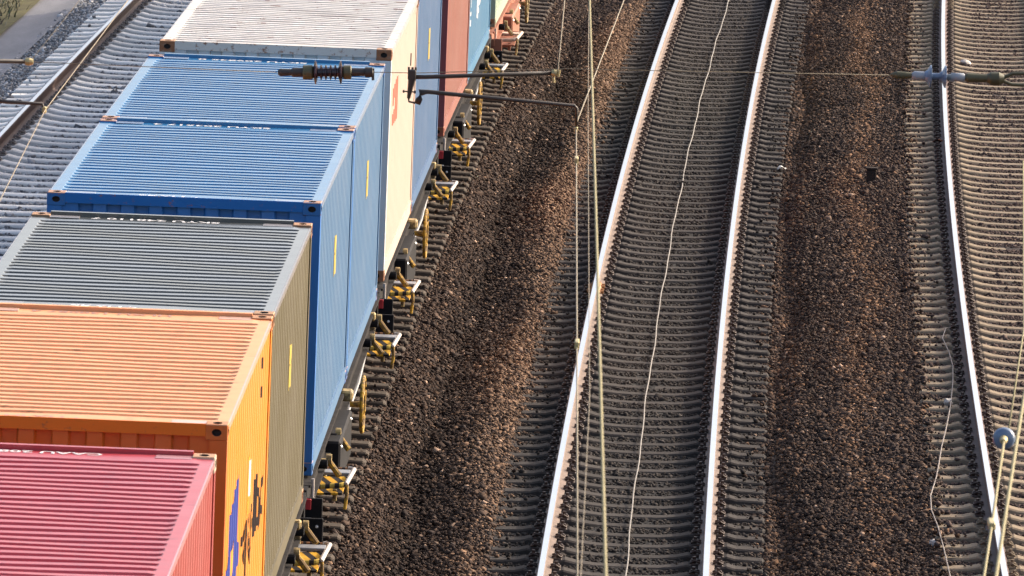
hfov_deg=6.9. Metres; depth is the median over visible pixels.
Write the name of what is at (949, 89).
sleeper
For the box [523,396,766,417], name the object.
sleeper
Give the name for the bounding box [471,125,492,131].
sleeper
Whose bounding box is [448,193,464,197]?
sleeper
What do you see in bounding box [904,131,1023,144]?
sleeper
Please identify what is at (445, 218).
sleeper
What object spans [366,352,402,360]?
sleeper
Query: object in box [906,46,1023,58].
sleeper
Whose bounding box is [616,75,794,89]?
sleeper
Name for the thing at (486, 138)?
sleeper
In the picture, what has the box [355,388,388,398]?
sleeper
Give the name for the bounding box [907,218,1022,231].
sleeper
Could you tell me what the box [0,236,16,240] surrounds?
sleeper
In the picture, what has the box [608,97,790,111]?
sleeper
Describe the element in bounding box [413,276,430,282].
sleeper
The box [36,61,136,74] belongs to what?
sleeper
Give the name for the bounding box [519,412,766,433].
sleeper
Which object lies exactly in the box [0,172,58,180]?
sleeper
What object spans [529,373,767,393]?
sleeper
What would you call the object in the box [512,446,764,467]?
sleeper
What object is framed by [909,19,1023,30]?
sleeper
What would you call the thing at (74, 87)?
sleeper
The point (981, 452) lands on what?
rail
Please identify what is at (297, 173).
shipping container
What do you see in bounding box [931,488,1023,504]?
sleeper
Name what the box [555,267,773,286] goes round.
sleeper
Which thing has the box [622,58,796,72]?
sleeper
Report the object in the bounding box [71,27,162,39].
sleeper
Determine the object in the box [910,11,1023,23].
sleeper
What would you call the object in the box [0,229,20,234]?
sleeper
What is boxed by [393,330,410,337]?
sleeper
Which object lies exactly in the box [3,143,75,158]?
sleeper
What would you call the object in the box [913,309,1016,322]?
sleeper
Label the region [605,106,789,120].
sleeper
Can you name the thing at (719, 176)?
sleeper
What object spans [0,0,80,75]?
path
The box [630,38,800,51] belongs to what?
sleeper
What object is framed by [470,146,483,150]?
sleeper
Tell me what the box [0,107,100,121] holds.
sleeper
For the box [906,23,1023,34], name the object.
sleeper
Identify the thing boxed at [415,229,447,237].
sleeper
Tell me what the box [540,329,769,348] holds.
sleeper
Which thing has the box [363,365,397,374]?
sleeper
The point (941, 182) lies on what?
sleeper
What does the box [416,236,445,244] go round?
sleeper
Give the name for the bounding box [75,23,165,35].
sleeper
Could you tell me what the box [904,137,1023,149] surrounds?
sleeper
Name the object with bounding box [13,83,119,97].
sleeper
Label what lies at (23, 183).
sleeper
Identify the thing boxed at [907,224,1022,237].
sleeper
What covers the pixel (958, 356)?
sleeper
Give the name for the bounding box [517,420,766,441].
sleeper
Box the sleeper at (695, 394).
[526,380,767,401]
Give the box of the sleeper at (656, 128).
[601,120,786,135]
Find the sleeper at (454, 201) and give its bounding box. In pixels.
[429,198,461,203]
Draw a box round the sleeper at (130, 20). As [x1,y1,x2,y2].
[84,15,172,27]
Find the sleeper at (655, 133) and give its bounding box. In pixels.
[598,124,786,139]
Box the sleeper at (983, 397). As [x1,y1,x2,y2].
[920,392,1020,406]
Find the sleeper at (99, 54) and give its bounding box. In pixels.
[50,49,146,60]
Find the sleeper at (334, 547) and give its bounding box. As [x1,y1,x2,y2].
[312,543,337,552]
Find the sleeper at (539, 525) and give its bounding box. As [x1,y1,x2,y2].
[495,519,764,543]
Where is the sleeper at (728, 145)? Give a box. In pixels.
[596,134,785,149]
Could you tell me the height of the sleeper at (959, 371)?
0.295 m
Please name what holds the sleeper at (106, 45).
on the ballast bed
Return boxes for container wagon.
[276,492,331,575]
[303,293,401,517]
[377,148,457,314]
[437,35,507,166]
[490,0,528,54]
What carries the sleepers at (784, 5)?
on the ballast bed
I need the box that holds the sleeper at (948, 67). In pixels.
[909,63,1023,75]
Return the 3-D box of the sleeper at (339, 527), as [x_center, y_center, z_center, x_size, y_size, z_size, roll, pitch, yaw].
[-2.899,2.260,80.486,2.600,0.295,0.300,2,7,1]
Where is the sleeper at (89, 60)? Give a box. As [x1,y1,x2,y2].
[41,57,139,69]
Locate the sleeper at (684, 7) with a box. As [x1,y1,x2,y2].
[643,4,805,18]
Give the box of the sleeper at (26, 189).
[0,185,50,191]
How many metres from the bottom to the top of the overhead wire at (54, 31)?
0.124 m
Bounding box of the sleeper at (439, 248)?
[416,243,443,252]
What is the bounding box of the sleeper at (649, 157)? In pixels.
[591,149,783,165]
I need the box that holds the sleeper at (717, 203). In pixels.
[578,191,779,208]
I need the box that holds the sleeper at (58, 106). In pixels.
[0,97,109,111]
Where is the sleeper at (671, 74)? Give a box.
[619,66,794,81]
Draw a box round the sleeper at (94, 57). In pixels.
[45,52,143,65]
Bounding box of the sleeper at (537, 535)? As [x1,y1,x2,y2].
[493,530,763,553]
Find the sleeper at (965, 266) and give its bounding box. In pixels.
[909,262,1022,275]
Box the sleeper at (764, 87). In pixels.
[614,79,793,93]
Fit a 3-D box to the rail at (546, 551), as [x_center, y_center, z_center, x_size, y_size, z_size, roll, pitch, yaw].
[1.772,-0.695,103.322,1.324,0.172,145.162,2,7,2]
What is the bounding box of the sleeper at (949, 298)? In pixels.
[912,294,1022,309]
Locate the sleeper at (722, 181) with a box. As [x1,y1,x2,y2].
[584,169,781,186]
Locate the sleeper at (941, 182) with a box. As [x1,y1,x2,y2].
[906,178,1022,192]
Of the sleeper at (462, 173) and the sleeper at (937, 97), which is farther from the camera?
the sleeper at (937, 97)
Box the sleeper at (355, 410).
[350,407,383,415]
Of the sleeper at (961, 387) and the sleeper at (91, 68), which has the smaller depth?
the sleeper at (961, 387)
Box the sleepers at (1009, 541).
[908,0,1023,575]
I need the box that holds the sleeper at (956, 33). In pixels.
[907,26,1023,38]
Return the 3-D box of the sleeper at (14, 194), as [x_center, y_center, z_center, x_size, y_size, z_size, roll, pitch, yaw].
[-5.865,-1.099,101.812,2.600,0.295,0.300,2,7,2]
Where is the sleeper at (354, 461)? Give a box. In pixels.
[347,457,365,465]
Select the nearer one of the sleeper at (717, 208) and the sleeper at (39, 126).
the sleeper at (717, 208)
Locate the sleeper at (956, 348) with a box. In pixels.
[919,345,1023,359]
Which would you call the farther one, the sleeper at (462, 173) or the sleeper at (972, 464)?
the sleeper at (462, 173)
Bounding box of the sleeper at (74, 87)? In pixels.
[18,80,122,92]
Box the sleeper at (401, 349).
[391,346,405,352]
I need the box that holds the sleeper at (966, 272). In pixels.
[913,268,1022,282]
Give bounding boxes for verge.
[0,0,39,34]
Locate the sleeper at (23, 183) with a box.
[0,178,55,186]
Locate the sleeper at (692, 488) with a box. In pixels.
[506,473,765,495]
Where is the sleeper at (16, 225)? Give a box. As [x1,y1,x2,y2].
[0,223,25,227]
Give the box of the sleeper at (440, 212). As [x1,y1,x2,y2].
[426,206,457,215]
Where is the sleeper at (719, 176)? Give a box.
[586,164,781,181]
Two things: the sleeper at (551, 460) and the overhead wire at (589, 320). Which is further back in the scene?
the sleeper at (551, 460)
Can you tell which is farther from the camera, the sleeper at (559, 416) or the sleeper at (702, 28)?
the sleeper at (702, 28)
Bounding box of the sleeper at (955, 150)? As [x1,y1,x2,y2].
[905,147,1023,160]
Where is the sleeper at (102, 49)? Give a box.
[54,43,148,56]
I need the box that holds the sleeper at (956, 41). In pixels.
[907,34,1023,46]
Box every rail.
[0,0,143,153]
[535,0,684,575]
[698,0,780,575]
[937,0,1008,575]
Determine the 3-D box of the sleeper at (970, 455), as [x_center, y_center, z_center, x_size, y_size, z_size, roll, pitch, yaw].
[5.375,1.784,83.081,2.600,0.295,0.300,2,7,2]
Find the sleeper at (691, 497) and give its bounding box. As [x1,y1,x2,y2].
[504,482,765,504]
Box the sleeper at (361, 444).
[351,440,371,448]
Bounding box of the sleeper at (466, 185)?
[451,181,468,187]
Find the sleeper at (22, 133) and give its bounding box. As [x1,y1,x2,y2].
[1,127,86,142]
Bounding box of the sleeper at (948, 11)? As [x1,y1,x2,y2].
[908,8,1023,19]
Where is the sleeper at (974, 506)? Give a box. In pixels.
[932,498,1023,513]
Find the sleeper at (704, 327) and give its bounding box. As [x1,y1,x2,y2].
[543,314,770,333]
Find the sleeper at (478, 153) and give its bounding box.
[466,151,481,156]
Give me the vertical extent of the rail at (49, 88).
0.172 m
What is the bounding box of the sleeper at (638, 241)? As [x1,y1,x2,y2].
[566,231,776,248]
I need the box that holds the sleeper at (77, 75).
[27,71,129,83]
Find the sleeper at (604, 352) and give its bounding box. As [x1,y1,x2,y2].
[536,342,768,362]
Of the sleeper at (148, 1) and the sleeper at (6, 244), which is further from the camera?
the sleeper at (148, 1)
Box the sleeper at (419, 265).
[416,263,435,268]
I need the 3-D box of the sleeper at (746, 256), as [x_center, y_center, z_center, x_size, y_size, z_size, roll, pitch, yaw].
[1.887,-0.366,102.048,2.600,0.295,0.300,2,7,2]
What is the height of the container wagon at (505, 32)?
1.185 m
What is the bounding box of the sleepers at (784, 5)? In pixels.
[645,0,808,14]
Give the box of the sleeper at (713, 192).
[580,180,780,196]
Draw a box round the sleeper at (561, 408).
[521,404,766,425]
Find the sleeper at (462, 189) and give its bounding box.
[437,186,466,192]
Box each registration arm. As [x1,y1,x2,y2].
[0,58,45,113]
[403,67,577,131]
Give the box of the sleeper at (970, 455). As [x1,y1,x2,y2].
[928,450,1023,467]
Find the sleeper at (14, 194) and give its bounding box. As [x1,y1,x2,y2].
[0,191,46,197]
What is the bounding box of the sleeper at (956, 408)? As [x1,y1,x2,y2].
[924,399,1023,414]
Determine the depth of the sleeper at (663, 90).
120.44 m
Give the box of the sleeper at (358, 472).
[346,466,362,475]
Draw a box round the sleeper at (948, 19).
[910,15,1023,26]
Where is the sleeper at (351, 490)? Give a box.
[343,486,356,494]
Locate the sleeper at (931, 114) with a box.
[906,108,1023,119]
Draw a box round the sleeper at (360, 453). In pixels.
[350,448,368,458]
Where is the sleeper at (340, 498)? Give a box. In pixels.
[316,494,353,504]
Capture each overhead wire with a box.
[32,0,79,58]
[40,62,276,72]
[374,69,890,75]
[557,0,564,69]
[580,11,589,575]
[589,0,607,575]
[982,441,1004,575]
[994,390,1023,575]
[1008,160,1023,428]
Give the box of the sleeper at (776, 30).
[636,23,802,36]
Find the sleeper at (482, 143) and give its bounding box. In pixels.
[472,141,486,145]
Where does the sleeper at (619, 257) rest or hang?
on the ballast bed
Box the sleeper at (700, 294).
[553,281,772,299]
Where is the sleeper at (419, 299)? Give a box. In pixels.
[409,296,423,302]
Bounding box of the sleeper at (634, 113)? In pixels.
[604,111,788,125]
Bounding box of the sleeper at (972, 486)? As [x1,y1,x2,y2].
[930,478,1023,494]
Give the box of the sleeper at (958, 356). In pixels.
[920,352,1023,366]
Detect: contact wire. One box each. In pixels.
[0,0,127,199]
[574,0,623,575]
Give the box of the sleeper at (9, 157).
[0,149,71,164]
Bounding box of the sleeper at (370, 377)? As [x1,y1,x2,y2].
[361,372,394,382]
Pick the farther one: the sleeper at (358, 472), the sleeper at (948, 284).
the sleeper at (948, 284)
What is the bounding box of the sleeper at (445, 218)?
[423,213,454,221]
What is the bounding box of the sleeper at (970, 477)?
[928,469,1023,485]
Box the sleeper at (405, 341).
[375,338,407,345]
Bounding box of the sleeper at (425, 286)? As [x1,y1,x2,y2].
[410,283,428,289]
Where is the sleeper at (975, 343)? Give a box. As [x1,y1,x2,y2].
[917,337,1023,351]
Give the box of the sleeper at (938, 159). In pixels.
[904,157,1022,170]
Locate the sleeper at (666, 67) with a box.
[621,62,795,77]
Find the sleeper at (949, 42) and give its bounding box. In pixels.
[910,38,1023,50]
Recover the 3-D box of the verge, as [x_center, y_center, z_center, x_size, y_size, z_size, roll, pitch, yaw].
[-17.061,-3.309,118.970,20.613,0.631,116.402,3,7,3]
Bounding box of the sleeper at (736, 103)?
[610,92,791,107]
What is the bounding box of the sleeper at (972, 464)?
[927,460,1023,476]
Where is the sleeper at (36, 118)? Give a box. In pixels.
[0,112,97,127]
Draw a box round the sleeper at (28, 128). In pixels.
[0,122,90,137]
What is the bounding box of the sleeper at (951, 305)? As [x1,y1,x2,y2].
[913,301,1022,316]
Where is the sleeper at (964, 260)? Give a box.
[909,255,1022,268]
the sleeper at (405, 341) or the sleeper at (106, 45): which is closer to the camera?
the sleeper at (405, 341)
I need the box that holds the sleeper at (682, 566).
[488,549,763,574]
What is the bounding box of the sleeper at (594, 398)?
[525,388,767,408]
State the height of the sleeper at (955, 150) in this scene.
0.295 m
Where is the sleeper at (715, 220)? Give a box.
[572,207,778,224]
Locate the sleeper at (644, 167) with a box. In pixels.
[589,159,782,175]
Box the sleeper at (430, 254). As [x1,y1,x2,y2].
[416,250,440,257]
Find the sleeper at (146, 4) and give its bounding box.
[100,0,184,11]
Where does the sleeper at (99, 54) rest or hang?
on the ballast bed
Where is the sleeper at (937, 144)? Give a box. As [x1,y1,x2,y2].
[907,142,1023,154]
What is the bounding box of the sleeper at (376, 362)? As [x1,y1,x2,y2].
[364,357,399,367]
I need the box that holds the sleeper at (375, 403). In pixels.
[354,397,386,406]
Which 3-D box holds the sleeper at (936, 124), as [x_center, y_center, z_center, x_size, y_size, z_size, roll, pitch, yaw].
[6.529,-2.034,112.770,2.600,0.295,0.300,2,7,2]
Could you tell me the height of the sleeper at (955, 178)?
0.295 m
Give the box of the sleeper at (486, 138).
[470,135,488,141]
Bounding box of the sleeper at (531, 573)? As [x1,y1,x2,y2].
[521,570,558,575]
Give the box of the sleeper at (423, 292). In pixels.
[414,289,425,295]
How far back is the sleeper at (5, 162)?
104.71 m
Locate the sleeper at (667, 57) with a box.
[625,54,797,68]
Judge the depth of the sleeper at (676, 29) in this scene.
128.75 m
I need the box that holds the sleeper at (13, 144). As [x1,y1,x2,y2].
[8,138,79,152]
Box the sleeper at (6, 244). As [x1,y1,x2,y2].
[0,242,11,246]
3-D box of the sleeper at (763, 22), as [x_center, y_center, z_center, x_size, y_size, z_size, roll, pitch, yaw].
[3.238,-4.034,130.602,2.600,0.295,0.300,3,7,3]
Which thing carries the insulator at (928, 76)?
attached to the overhead wire at (630, 70)
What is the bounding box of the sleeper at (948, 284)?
[913,281,1022,295]
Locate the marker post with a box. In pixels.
[866,167,877,181]
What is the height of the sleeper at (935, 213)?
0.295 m
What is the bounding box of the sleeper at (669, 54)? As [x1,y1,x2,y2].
[625,50,797,64]
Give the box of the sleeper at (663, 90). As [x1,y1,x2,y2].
[613,83,792,97]
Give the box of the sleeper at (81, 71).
[32,65,133,78]
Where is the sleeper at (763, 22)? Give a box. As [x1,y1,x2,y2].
[640,15,804,29]
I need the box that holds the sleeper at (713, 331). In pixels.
[542,321,769,340]
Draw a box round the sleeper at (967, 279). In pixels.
[910,274,1022,288]
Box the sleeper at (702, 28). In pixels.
[639,19,803,32]
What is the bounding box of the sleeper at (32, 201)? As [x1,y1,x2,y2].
[0,198,46,204]
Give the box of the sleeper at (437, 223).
[418,218,452,228]
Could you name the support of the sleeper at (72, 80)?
on the ballast bed
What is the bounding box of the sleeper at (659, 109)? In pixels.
[606,101,789,116]
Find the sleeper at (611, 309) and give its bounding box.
[547,300,771,319]
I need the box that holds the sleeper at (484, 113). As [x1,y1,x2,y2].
[472,109,498,117]
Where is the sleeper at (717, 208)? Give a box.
[577,196,778,213]
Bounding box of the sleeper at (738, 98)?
[611,88,792,102]
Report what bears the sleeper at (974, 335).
on the ballast bed
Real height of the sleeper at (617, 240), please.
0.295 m
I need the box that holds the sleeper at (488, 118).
[471,114,496,121]
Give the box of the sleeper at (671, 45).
[628,42,798,56]
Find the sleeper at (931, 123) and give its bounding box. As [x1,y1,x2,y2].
[904,117,1023,129]
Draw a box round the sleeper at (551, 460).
[510,455,764,476]
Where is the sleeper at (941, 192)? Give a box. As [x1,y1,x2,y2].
[906,189,1022,202]
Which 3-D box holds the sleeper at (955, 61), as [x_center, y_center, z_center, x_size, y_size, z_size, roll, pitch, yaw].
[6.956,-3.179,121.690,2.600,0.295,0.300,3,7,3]
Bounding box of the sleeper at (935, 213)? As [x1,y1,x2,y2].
[906,206,1022,220]
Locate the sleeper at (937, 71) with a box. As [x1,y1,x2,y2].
[911,68,1023,80]
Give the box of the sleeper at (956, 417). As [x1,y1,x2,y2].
[922,408,1023,422]
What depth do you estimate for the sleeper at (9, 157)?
105.30 m
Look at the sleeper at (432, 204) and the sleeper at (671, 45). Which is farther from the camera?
the sleeper at (671, 45)
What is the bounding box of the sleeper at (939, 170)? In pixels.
[906,167,1022,180]
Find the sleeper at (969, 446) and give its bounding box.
[926,441,1023,458]
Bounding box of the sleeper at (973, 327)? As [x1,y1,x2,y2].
[914,322,1021,337]
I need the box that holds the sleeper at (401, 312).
[393,308,418,317]
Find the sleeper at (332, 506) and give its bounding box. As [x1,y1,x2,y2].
[323,503,350,513]
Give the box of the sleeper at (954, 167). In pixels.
[905,162,1022,175]
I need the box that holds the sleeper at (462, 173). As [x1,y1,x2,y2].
[451,170,473,177]
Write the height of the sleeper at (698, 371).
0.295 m
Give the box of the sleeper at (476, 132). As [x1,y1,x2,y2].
[471,130,490,136]
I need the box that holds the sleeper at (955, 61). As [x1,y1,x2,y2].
[908,55,1023,67]
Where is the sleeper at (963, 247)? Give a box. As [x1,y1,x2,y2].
[908,243,1022,256]
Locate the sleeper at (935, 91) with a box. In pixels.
[905,89,1023,101]
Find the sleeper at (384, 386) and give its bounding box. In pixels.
[358,380,391,390]
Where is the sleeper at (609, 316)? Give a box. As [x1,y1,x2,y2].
[545,307,771,326]
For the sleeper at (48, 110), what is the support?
on the ballast bed
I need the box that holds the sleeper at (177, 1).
[152,0,190,3]
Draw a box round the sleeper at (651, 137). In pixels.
[597,129,785,144]
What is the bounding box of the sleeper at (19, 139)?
[11,132,83,147]
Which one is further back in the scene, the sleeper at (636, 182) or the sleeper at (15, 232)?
the sleeper at (636, 182)
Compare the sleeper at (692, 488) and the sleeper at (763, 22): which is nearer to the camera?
the sleeper at (692, 488)
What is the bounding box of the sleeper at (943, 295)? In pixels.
[911,288,1022,302]
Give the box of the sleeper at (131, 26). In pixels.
[80,20,169,31]
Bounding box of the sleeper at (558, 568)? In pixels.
[487,560,732,575]
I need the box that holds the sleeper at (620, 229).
[568,224,776,242]
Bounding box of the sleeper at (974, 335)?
[914,329,1023,344]
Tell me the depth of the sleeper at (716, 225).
104.94 m
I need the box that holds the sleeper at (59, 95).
[11,89,115,101]
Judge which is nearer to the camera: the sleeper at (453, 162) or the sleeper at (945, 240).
the sleeper at (945, 240)
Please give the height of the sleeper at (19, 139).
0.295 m
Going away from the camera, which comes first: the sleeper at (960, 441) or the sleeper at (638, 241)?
the sleeper at (960, 441)
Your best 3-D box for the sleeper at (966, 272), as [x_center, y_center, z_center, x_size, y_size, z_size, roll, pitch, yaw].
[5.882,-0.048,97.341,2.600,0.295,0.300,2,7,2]
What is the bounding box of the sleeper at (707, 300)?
[551,287,771,305]
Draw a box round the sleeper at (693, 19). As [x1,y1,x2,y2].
[641,12,805,25]
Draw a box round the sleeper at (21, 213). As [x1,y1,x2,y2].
[0,210,46,215]
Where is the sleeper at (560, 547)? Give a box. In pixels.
[491,540,764,563]
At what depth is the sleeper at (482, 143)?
113.11 m
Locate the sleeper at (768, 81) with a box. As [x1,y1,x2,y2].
[619,71,794,85]
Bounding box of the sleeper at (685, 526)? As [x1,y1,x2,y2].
[498,510,764,533]
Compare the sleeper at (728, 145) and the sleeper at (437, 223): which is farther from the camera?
the sleeper at (728, 145)
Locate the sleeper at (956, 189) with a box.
[905,184,1022,197]
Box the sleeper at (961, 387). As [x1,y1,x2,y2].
[919,383,1022,398]
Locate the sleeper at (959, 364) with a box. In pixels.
[919,360,1023,374]
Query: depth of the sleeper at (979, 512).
79.45 m
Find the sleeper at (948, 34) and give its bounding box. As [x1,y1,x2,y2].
[907,30,1023,42]
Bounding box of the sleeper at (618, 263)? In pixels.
[559,255,773,272]
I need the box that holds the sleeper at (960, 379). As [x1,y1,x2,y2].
[918,375,1023,389]
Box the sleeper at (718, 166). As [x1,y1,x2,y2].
[589,154,782,170]
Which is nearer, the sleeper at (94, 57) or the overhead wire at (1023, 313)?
the overhead wire at (1023, 313)
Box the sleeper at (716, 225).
[570,213,777,230]
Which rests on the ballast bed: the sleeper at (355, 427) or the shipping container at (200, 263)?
the sleeper at (355, 427)
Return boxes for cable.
[625,0,728,575]
[930,324,959,575]
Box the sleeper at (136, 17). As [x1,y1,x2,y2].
[88,12,175,23]
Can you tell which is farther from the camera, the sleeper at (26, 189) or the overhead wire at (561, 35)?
the sleeper at (26, 189)
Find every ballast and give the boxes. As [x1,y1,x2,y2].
[0,0,191,255]
[297,0,645,575]
[483,0,811,575]
[762,0,951,575]
[910,0,1023,575]
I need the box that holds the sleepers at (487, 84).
[289,0,555,575]
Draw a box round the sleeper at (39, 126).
[0,117,93,131]
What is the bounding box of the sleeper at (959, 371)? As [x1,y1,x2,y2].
[919,368,1023,381]
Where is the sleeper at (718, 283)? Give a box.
[554,274,772,292]
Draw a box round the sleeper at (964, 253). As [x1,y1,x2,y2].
[909,249,1022,262]
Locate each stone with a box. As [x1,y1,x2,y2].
[929,539,935,545]
[944,398,952,405]
[960,59,970,64]
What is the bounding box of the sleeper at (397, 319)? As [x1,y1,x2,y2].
[394,316,415,323]
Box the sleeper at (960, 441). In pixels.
[924,433,1023,449]
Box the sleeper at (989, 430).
[924,424,1023,440]
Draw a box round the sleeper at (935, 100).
[904,98,1023,110]
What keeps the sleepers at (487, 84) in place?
on the ballast bed
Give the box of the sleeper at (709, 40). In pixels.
[633,31,801,44]
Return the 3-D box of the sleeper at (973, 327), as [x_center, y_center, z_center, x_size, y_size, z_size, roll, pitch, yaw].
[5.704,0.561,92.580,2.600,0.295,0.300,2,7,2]
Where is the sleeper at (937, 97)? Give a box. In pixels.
[904,94,1023,106]
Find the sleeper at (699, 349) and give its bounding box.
[538,335,769,355]
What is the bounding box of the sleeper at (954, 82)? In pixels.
[904,80,1023,88]
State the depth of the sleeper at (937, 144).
110.35 m
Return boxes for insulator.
[278,60,373,83]
[891,65,1023,87]
[993,427,1014,449]
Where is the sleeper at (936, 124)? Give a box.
[904,122,1023,134]
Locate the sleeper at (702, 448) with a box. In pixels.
[514,438,765,459]
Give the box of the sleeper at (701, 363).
[534,349,769,370]
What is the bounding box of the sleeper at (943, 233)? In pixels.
[907,230,1022,243]
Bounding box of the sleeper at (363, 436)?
[351,431,374,440]
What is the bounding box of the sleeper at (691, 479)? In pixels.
[508,464,765,485]
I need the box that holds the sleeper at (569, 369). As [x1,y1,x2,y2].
[531,365,767,385]
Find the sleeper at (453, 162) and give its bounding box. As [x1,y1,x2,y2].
[451,159,477,165]
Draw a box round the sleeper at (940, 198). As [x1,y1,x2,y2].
[907,195,1022,208]
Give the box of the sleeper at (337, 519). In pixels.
[322,512,347,522]
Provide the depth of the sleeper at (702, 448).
85.91 m
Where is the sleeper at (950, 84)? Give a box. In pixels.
[905,80,1023,92]
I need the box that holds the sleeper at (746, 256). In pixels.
[562,243,775,260]
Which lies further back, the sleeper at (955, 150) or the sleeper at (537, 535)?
the sleeper at (955, 150)
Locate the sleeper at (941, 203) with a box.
[906,201,1022,214]
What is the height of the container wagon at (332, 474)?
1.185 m
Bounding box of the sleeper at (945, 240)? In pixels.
[910,237,1005,249]
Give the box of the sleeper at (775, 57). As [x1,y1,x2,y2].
[628,46,799,60]
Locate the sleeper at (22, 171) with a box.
[0,165,63,174]
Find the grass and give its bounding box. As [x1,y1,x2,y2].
[0,0,30,30]
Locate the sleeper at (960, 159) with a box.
[905,152,1022,165]
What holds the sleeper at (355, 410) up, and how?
on the ballast bed
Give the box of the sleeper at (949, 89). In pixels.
[904,85,1023,96]
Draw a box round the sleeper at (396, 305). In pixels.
[393,301,420,310]
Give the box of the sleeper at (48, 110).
[0,103,105,116]
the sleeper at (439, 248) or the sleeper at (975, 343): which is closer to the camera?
the sleeper at (975, 343)
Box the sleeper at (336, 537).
[323,532,340,543]
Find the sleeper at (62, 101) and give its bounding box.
[6,93,112,106]
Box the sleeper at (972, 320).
[914,315,1022,330]
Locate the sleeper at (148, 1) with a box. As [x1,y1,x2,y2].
[105,0,187,7]
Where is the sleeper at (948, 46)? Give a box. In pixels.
[907,43,1023,54]
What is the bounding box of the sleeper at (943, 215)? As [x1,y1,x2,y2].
[906,212,1020,225]
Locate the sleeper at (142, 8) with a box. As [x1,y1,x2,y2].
[96,4,182,15]
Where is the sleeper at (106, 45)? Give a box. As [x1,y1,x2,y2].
[58,39,159,52]
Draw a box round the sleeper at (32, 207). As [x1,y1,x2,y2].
[0,204,46,210]
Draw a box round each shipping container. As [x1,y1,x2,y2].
[0,210,312,575]
[0,302,272,575]
[0,443,216,575]
[47,117,354,475]
[102,53,384,378]
[159,0,418,281]
[411,0,441,211]
[437,0,469,136]
[467,0,490,83]
[490,0,507,26]
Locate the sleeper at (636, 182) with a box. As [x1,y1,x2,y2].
[583,175,780,191]
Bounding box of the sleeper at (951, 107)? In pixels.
[906,103,1023,115]
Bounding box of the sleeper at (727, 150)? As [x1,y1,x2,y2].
[595,139,785,154]
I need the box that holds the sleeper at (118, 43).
[62,36,158,48]
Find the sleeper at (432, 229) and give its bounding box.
[419,224,450,232]
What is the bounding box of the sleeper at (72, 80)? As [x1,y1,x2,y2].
[23,74,126,87]
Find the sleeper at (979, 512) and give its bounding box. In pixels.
[934,507,1023,523]
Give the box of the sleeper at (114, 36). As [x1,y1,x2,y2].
[67,31,159,43]
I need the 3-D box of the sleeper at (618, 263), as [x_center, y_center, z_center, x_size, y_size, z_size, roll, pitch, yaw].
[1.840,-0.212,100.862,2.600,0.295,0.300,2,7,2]
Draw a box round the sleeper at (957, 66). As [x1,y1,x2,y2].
[905,59,1023,70]
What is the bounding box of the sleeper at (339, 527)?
[323,522,344,532]
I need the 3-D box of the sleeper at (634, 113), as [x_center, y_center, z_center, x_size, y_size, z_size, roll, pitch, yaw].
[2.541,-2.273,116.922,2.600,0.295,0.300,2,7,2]
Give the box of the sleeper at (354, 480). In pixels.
[348,476,359,485]
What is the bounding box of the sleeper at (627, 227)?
[569,218,776,236]
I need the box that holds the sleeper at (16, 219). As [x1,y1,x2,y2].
[0,217,29,221]
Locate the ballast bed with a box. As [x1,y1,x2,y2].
[0,0,1023,575]
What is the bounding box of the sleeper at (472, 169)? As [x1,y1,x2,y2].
[451,164,475,172]
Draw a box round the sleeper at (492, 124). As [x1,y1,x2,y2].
[471,120,494,126]
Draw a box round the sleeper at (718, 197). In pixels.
[579,185,779,202]
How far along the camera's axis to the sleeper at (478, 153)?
111.91 m
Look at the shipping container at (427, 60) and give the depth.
97.68 m
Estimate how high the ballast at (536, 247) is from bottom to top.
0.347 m
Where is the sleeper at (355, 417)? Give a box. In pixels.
[352,414,380,423]
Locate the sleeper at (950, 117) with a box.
[904,113,1023,124]
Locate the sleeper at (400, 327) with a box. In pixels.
[393,323,413,330]
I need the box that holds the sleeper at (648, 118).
[602,115,787,130]
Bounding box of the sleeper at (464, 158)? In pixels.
[452,155,479,161]
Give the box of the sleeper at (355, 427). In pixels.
[351,423,377,431]
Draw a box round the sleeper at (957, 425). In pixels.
[922,416,1023,431]
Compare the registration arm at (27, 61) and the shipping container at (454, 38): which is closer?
the registration arm at (27, 61)
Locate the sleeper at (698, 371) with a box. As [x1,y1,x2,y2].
[532,357,768,377]
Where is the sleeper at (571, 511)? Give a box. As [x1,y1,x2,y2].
[499,500,764,523]
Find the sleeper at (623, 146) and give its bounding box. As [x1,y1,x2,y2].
[592,143,783,160]
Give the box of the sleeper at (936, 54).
[908,51,1023,62]
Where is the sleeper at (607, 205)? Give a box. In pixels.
[574,202,778,219]
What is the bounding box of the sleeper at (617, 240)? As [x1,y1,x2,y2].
[564,236,775,254]
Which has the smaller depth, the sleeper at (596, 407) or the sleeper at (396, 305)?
the sleeper at (596, 407)
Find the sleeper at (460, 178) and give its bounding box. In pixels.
[451,175,470,181]
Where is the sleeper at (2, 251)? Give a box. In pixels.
[0,249,7,253]
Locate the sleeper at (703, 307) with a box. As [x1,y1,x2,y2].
[549,293,771,312]
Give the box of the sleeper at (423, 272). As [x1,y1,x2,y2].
[415,269,433,276]
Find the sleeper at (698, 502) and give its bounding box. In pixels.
[502,491,765,514]
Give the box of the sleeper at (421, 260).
[416,257,438,263]
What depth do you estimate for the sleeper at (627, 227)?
104.35 m
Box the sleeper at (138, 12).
[93,8,179,19]
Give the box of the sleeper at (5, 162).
[0,156,67,169]
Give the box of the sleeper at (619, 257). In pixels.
[561,249,774,266]
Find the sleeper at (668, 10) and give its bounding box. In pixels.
[642,8,805,21]
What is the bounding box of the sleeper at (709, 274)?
[558,261,771,279]
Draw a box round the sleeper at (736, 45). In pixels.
[632,34,801,48]
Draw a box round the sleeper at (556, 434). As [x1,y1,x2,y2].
[516,429,766,450]
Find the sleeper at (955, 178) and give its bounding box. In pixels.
[906,173,1022,186]
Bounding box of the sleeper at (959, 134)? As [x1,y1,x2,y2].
[904,127,1023,139]
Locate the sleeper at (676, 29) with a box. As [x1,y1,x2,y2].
[635,27,802,40]
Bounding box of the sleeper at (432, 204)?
[426,200,458,209]

